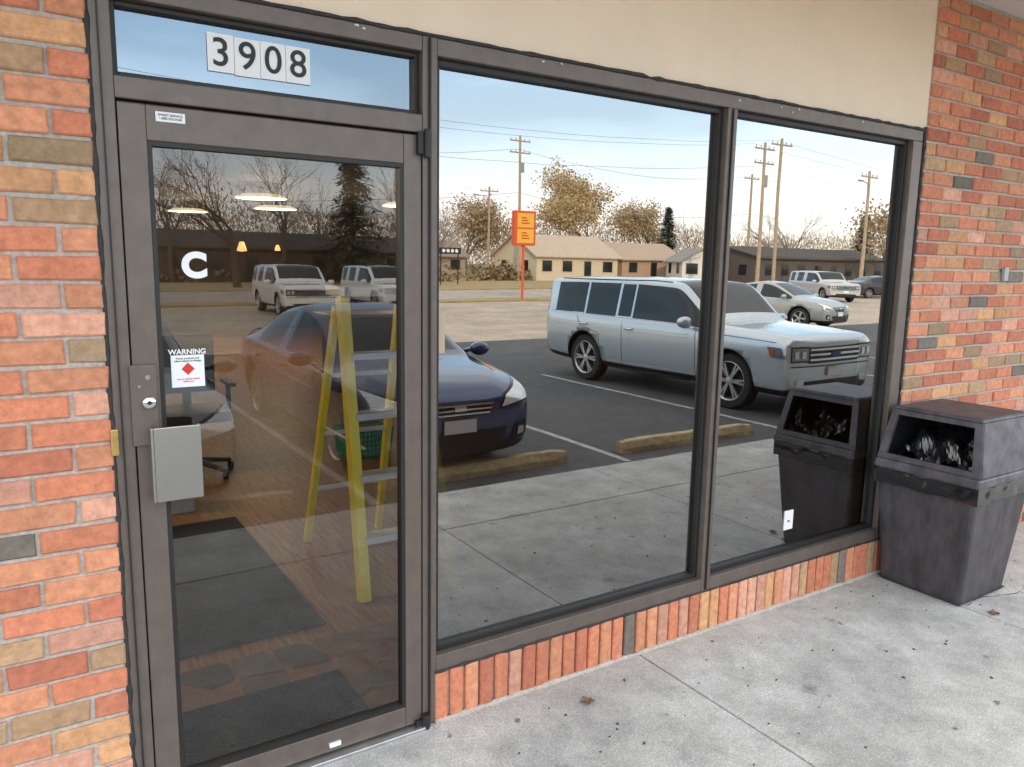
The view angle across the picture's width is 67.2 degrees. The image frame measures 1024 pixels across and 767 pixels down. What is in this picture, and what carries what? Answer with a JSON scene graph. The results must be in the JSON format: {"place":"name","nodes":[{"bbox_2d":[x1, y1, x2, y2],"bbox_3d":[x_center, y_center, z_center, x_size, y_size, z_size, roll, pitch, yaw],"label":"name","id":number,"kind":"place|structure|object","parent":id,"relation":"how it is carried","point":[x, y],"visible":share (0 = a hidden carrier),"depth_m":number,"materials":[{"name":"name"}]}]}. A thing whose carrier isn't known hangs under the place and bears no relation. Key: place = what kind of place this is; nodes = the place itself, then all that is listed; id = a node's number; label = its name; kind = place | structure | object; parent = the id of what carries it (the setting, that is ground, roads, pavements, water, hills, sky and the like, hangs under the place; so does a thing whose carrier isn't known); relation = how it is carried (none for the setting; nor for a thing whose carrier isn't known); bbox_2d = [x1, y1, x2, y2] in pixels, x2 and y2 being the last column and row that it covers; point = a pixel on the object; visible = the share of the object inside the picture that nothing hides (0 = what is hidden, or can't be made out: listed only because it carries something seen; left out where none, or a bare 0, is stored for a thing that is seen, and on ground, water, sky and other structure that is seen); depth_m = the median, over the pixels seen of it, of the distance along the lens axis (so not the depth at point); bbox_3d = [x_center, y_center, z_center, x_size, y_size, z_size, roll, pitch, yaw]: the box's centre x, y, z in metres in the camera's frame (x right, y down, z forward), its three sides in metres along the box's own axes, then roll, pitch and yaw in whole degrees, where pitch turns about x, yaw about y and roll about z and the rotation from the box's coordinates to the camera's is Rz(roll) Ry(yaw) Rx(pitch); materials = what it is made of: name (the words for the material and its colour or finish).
{"place":"outdoors","nodes":[
{"label":"outdoors","id":0,"kind":"place"},
{"bbox_2d":[155,207,395,331],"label":"interior walls","id":1,"kind":"structure","parent":0,"point":[260,283],"depth_m":18.42,"materials":[{"name":"brown paint"}]},
{"bbox_2d":[114,10,407,218],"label":"ceiling","id":2,"kind":"structure","parent":1,"relation":"attached to","point":[157,47],"depth_m":8.06,"materials":[{"name":"blue"}]},
{"bbox_2d":[168,202,207,212],"bbox_3d":[-6.393,-3.483,15.193,0.740,0.190,0.740,-5,11,-32],"label":"ceiling lamp","id":3,"kind":"object","parent":2,"relation":"hanging from","point":[190,210],"visible":1,"depth_m":15.15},
{"bbox_2d":[237,180,246,251],"bbox_3d":[-3.803,-2.346,10.805,0.140,0.980,0.140,-5,11,-32],"label":"hanging lamp","id":4,"kind":"object","parent":2,"relation":"hanging from","point":[241,246],"visible":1,"depth_m":10.82,"materials":[{"name":"beige"}]},
{"bbox_2d":[235,185,286,200],"bbox_3d":[-3.741,-2.852,11.482,0.740,0.190,0.740,-5,11,-32],"label":"ceiling lamp","id":5,"kind":"object","parent":2,"relation":"hanging from","point":[262,196],"visible":0.99,"depth_m":11.46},
{"bbox_2d":[254,201,296,210],"bbox_3d":[-4.279,-3.251,13.957,0.740,0.190,0.740,-5,11,-32],"label":"ceiling lamp","id":6,"kind":"object","parent":2,"relation":"hanging from","point":[276,207],"visible":0.94,"depth_m":13.88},
{"bbox_2d":[275,211,280,250],"bbox_3d":[-5.411,-3.510,17.755,0.140,0.900,0.140,-5,11,-32],"label":"hanging lamp","id":7,"kind":"object","parent":2,"relation":"hanging from","point":[277,247],"visible":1,"depth_m":17.77,"materials":[{"name":"beige"}]},
{"bbox_2d":[383,202,395,207],"bbox_3d":[-1.752,-2.997,12.631,0.740,0.190,0.740,-5,11,-32],"label":"ceiling lamp","id":8,"kind":"object","parent":2,"relation":"hanging from","point":[390,204],"visible":0.23,"depth_m":12.48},
{"bbox_2d":[162,327,397,709],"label":"wood floor","id":9,"kind":"structure","parent":0,"point":[264,439],"depth_m":5.80,"materials":[{"name":"brown wood"}]},
{"bbox_2d":[171,498,194,514],"bbox_3d":[-2.235,0.690,5.169,0.220,0.330,0.240,-5,11,-32],"label":"waste bin","id":10,"kind":"object","parent":9,"relation":"on","point":[182,506],"visible":0.12,"depth_m":5.11,"materials":[{"name":"grey plastic"}]},
{"bbox_2d":[162,334,235,479],"bbox_3d":[-2.482,0.178,5.979,0.611,1.078,0.602,-5,11,-32],"label":"office chair","id":11,"kind":"object","parent":9,"relation":"on","point":[187,412],"visible":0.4,"depth_m":6.04,"materials":[{"name":"black plastic"}]},
{"bbox_2d":[172,516,325,659],"bbox_3d":[-1.661,1.023,4.123,0.760,0.010,1.750,-5,11,-32],"label":"floor mat","id":12,"kind":"object","parent":9,"relation":"on","point":[234,586],"visible":0.56,"depth_m":3.90,"materials":[{"name":"carpet"}]},
{"bbox_2d":[180,618,398,712],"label":"flagstones","id":13,"kind":"object","parent":9,"relation":"on","point":[302,654],"visible":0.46,"depth_m":3.20,"materials":[{"name":"stone"}]},
{"bbox_2d":[182,669,368,766],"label":"ribbed doormat","id":14,"kind":"object","parent":13,"relation":"on","point":[216,730],"visible":0.64,"depth_m":2.86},
{"bbox_2d":[303,285,397,602],"bbox_3d":[-0.770,0.246,4.266,0.550,1.560,1.021,-5,11,-32],"label":"step ladder","id":15,"kind":"object","parent":9,"relation":"on","point":[340,324],"visible":0.67,"depth_m":3.97,"materials":[{"name":"yellow metal"}]},
{"bbox_2d":[313,310,396,392],"bbox_3d":[-1.065,-0.522,10.846,3.300,1.000,0.700,-5,11,-32],"label":"shop counter","id":16,"kind":"object","parent":9,"relation":"on","point":[371,330],"visible":0.21,"depth_m":10.01,"materials":[{"name":"grey wood"}]},
{"bbox_2d":[333,407,393,457],"bbox_3d":[-1.296,0.416,6.739,0.446,0.397,0.336,-5,11,-32],"label":"shopping basket","id":17,"kind":"object","parent":9,"relation":"on","point":[374,449],"visible":0.58,"depth_m":6.70,"materials":[{"name":"teal plastic"}]},
{"bbox_2d":[369,696,372,708],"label":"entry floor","id":18,"kind":"structure","parent":0,"point":[370,702],"depth_m":2.98,"materials":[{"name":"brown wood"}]},
{"bbox_2d":[321,522,1023,766],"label":"sidewalk","id":19,"kind":"structure","parent":0,"point":[951,703],"depth_m":3.04,"materials":[{"name":"concrete"}]},
{"bbox_2d":[286,723,425,766],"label":"threshold","id":20,"kind":"object","parent":19,"relation":"on","point":[360,747],"visible":0.39,"depth_m":2.69,"materials":[{"name":"metal"}]},
{"bbox_2d":[581,696,594,703],"bbox_3d":[0.292,1.234,3.003,0.053,0.010,0.055,-2,9,-16],"label":"dry leaf","id":21,"kind":"object","parent":19,"relation":"on","point":[588,700],"visible":1,"depth_m":3.01,"materials":[{"name":"brown plant"}]},
{"bbox_2d":[434,568,880,723],"bbox_3d":[0.913,1.156,3.616,2.851,0.034,0.038,-5,11,-32],"label":"base mortar","id":22,"kind":"object","parent":19,"relation":"on","point":[494,701],"visible":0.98,"depth_m":3.37,"materials":[{"name":"beige concrete"}]},
{"bbox_2d":[435,539,880,718],"bbox_3d":[0.912,1.055,3.626,2.872,0.197,0.054,-5,11,-32],"label":"soldier course","id":23,"kind":"object","parent":19,"relation":"on","point":[618,638],"visible":0.84,"depth_m":3.37,"materials":[{"name":"brick"}]},
{"bbox_2d":[434,537,879,673],"bbox_3d":[0.914,0.960,3.587,2.849,0.017,0.018,-5,11,-32],"label":"window sill","id":24,"kind":"structure","parent":23,"relation":"on","point":[464,663],"depth_m":3.33,"materials":[{"name":"black metal"}]},
{"bbox_2d":[518,536,1023,765],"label":"pavement debris","id":25,"kind":"object","parent":19,"relation":"on","point":[991,677],"visible":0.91,"depth_m":3.22,"materials":[{"name":"brown"}]},
{"bbox_2d":[874,398,1023,605],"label":"trash can","id":26,"kind":"object","parent":19,"relation":"on","point":[949,475],"visible":1,"depth_m":3.96,"materials":[{"name":"plastic"}]},
{"bbox_2d":[987,609,999,614],"bbox_3d":[2.403,1.140,3.838,0.055,0.010,0.053,-2,9,-18],"label":"dry leaf","id":27,"kind":"object","parent":19,"relation":"on","point":[994,612],"visible":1,"depth_m":3.85,"materials":[{"name":"brown plant"}]},
{"bbox_2d":[967,588,1022,605],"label":"sidewalk cracks","id":28,"kind":"object","parent":19,"relation":"on","point":[996,595],"visible":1,"depth_m":4.04,"materials":[{"name":"grey concrete"}]},
{"bbox_3d":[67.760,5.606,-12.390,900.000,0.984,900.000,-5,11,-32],"label":"ground","id":29,"kind":"structure","parent":0,"visible":0},
{"bbox_2d":[0,0,1023,766],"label":"mortar wall","id":30,"kind":"structure","parent":29,"relation":"on","point":[22,338],"depth_m":2.11,"materials":[{"name":"grey concrete"}]},
{"bbox_2d":[0,0,132,766],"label":"brickwork","id":31,"kind":"object","parent":30,"relation":"attached to","point":[28,88],"visible":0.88,"depth_m":2.05,"materials":[{"name":"brick"}]},
{"bbox_2d":[82,0,136,766],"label":"caulk","id":32,"kind":"object","parent":30,"relation":"attached to","point":[95,169],"visible":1,"depth_m":2.10,"materials":[{"name":"black rubber"}]},
{"bbox_2d":[110,429,119,455],"bbox_3d":[-1.099,0.164,2.133,0.020,0.075,0.013,-5,11,-32],"label":"strike guard","id":33,"kind":"object","parent":32,"relation":"attached to","point":[114,438],"visible":1,"depth_m":2.13,"materials":[{"name":"gold metal"}]},
{"bbox_2d":[87,0,923,766],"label":"window frame","id":34,"kind":"object","parent":30,"relation":"attached to","point":[141,90],"visible":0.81,"depth_m":2.59,"materials":[{"name":"brown metal"}]},
{"bbox_2d":[115,100,415,766],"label":"door gasket","id":35,"kind":"object","parent":34,"relation":"attached to","point":[400,703],"depth_m":2.51,"materials":[{"name":"black rubber"}]},
{"bbox_2d":[170,354,204,387],"bbox_3d":[-0.941,-0.037,2.239,0.090,0.093,0.003,-5,11,-32],"label":"warning sticker","id":36,"kind":"object","parent":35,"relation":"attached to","point":[179,373],"visible":1,"depth_m":2.24,"materials":[{"name":"white paper"}]},
{"bbox_2d":[182,363,194,374],"bbox_3d":[-0.939,-0.043,2.236,0.036,0.036,0.001,-5,11,-32],"label":"sticker diamond","id":37,"kind":"object","parent":36,"relation":"attached to","point":[188,368],"visible":1,"depth_m":2.24,"materials":[{"name":"red paper"}]},
{"bbox_2d":[115,101,420,766],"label":"door leaf","id":38,"kind":"object","parent":34,"relation":"attached to","point":[138,126],"visible":0.92,"depth_m":2.30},
{"bbox_2d":[128,364,159,446],"bbox_3d":[-1.031,0.061,2.163,0.070,0.230,0.015,-5,11,-32],"label":"lock plate","id":39,"kind":"object","parent":38,"relation":"attached to","point":[143,418],"visible":0.78,"depth_m":2.15,"materials":[{"name":"metal"}]},
{"bbox_2d":[138,375,149,387],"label":"lock screws","id":40,"kind":"object","parent":39,"relation":"attached to","point":[146,377],"visible":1,"depth_m":2.15,"materials":[{"name":"silver metal"}]},
{"bbox_2d":[141,395,156,408],"bbox_3d":[-1.014,0.053,2.154,0.040,0.040,0.020,-5,11,-32],"label":"lock cylinder","id":41,"kind":"object","parent":39,"relation":"in","point":[146,399],"visible":1,"depth_m":2.15,"materials":[{"name":"silver metal"}]},
{"bbox_2d":[155,111,184,123],"bbox_3d":[-0.932,-0.726,2.104,0.075,0.026,0.003,-5,11,-32],"label":"rail label","id":42,"kind":"object","parent":38,"relation":"attached to","point":[167,119],"visible":1,"depth_m":2.10,"materials":[{"name":"white paper"}]},
{"bbox_2d":[158,113,181,120],"bbox_3d":[-0.931,-0.726,2.102,0.062,0.015,0.001,-5,11,-32],"label":"rail label text","id":43,"kind":"object","parent":42,"relation":"attached to","point":[170,116],"visible":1,"depth_m":2.10},
{"bbox_2d":[148,423,203,502],"bbox_3d":[-0.964,0.224,2.212,0.133,0.215,0.050,-5,11,-32],"label":"pull plate","id":44,"kind":"object","parent":38,"relation":"attached to","point":[176,465],"visible":1,"depth_m":2.19,"materials":[{"name":"metal"}]},
{"bbox_2d":[168,348,205,354],"bbox_3d":[-0.940,-0.092,2.229,0.102,0.016,0.001,-5,11,-32],"label":"warning text","id":45,"kind":"object","parent":38,"relation":"attached to","point":[178,351],"visible":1,"depth_m":2.23},
{"bbox_2d":[181,251,206,277],"bbox_3d":[-0.909,-0.339,2.207,0.068,0.076,0.001,-5,11,-32],"label":"door letter","id":46,"kind":"object","parent":38,"relation":"attached to","point":[187,270],"depth_m":2.20,"materials":[{"name":"white plastic"}]},
{"bbox_2d":[329,740,340,747],"bbox_3d":[-0.607,1.236,2.644,0.040,0.015,0.008,-5,11,-32],"label":"door label","id":47,"kind":"object","parent":38,"relation":"attached to","point":[334,743],"depth_m":2.64,"materials":[{"name":"white paper"}]},
{"bbox_2d":[95,0,734,766],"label":"mullion ribs","id":48,"kind":"object","parent":34,"relation":"attached to","point":[429,352],"visible":0.94,"depth_m":2.62,"materials":[{"name":"brown metal"}]},
{"bbox_2d":[415,129,430,729],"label":"door pivots","id":49,"kind":"object","parent":34,"relation":"attached to","point":[423,143],"depth_m":2.49,"materials":[{"name":"black metal"}]},
{"bbox_2d":[439,310,444,352],"bbox_3d":[-0.249,-0.181,2.696,0.030,0.150,0.003,-5,11,-32],"label":"paper notice","id":50,"kind":"object","parent":34,"relation":"attached to","point":[441,331],"visible":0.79,"depth_m":2.70,"materials":[{"name":"beige paper"}]},
{"bbox_2d":[109,0,907,650],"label":"glazing stops","id":51,"kind":"object","parent":34,"relation":"attached to","point":[283,34],"visible":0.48,"depth_m":3.12,"materials":[{"name":"black metal"}]},
{"bbox_2d":[438,68,715,641],"bbox_3d":[0.288,-0.088,3.064,1.350,2.070,0.001,-5,11,-32],"label":"window glass","id":52,"kind":"object","parent":34,"relation":"in","point":[573,238],"visible":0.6,"depth_m":3.00,"materials":[{"name":"clear glass"}]},
{"bbox_2d":[355,24,863,122],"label":"paint flecks","id":53,"kind":"object","parent":34,"relation":"attached to","point":[544,61],"visible":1,"depth_m":2.71,"materials":[{"name":"beige"}]},
{"bbox_2d":[710,118,900,565],"bbox_3d":[1.464,-0.184,3.813,1.305,2.070,0.001,-5,11,-32],"label":"side window glass","id":54,"kind":"object","parent":34,"relation":"attached to","point":[812,227],"visible":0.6,"depth_m":3.77,"materials":[{"name":"glass"}]},
{"bbox_2d":[783,509,793,530],"bbox_3d":[1.405,0.694,3.919,0.068,0.100,0.003,-5,11,-32],"label":"hours sticker","id":55,"kind":"object","parent":54,"relation":"attached to","point":[788,514],"visible":1,"depth_m":3.92,"materials":[{"name":"white paper"}]},
{"label":"transom window glass","id":56,"kind":"object","parent":34,"relation":"attached to","visible":0},
{"bbox_2d":[213,37,227,65],"bbox_3d":[-0.827,-0.941,2.186,0.040,0.077,0.001,-5,11,-32],"label":"street number","id":57,"kind":"object","parent":56,"relation":"attached to","point":[222,51],"visible":1,"depth_m":2.19,"materials":[{"name":"black"}]},
{"bbox_2d":[239,42,255,69],"bbox_3d":[-0.764,-0.946,2.226,0.048,0.077,0.001,-5,11,-32],"label":"street number","id":58,"kind":"object","parent":56,"relation":"attached to","point":[252,55],"visible":1,"depth_m":2.23,"materials":[{"name":"black"}]},
{"bbox_2d":[206,31,309,84],"bbox_3d":[-0.734,-0.945,2.249,0.294,0.107,0.003,-5,11,-32],"label":"number placard","id":59,"kind":"object","parent":56,"relation":"attached to","point":[254,70],"visible":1,"depth_m":2.24,"materials":[{"name":"white plastic"}]},
{"bbox_2d":[265,46,281,73],"bbox_3d":[-0.702,-0.951,2.265,0.049,0.077,0.001,-5,11,-32],"label":"street number","id":60,"kind":"object","parent":56,"relation":"attached to","point":[279,61],"visible":1,"depth_m":2.27,"materials":[{"name":"black"}]},
{"bbox_2d":[290,50,305,76],"bbox_3d":[-0.639,-0.956,2.305,0.049,0.077,0.001,-5,11,-32],"label":"street number","id":61,"kind":"object","parent":56,"relation":"attached to","point":[297,63],"visible":1,"depth_m":2.31,"materials":[{"name":"black"}]},
{"bbox_2d":[265,0,938,128],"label":"cream header","id":62,"kind":"object","parent":30,"relation":"attached to","point":[873,59],"visible":0.67,"depth_m":3.21},
{"bbox_2d":[240,0,925,130],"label":"caulk top","id":63,"kind":"object","parent":62,"relation":"attached to","point":[410,30],"visible":1,"depth_m":2.71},
{"bbox_2d":[897,127,927,404],"bbox_3d":[2.127,-0.136,4.192,0.029,2.418,0.031,-5,11,-32],"label":"caulk","id":64,"kind":"object","parent":30,"relation":"attached to","point":[917,216],"visible":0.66,"depth_m":4.11,"materials":[{"name":"grey rubber"}]},
{"bbox_2d":[901,0,1023,522],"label":"brickwork","id":65,"kind":"object","parent":30,"relation":"attached to","point":[955,19],"visible":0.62,"depth_m":4.33,"materials":[{"name":"brick"}]},
{"bbox_2d":[1001,267,1008,280],"bbox_3d":[2.954,-0.654,4.618,0.050,0.080,0.021,-5,11,-32],"label":"wall bell box","id":66,"kind":"object","parent":65,"relation":"attached to","point":[1004,274],"visible":1,"depth_m":4.61,"materials":[{"name":"grey"}]},
{"bbox_2d":[974,0,1023,18],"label":"soffit","id":67,"kind":"structure","parent":30,"relation":"attached to","point":[1014,7],"depth_m":4.15,"materials":[{"name":"paint"}]}
]}

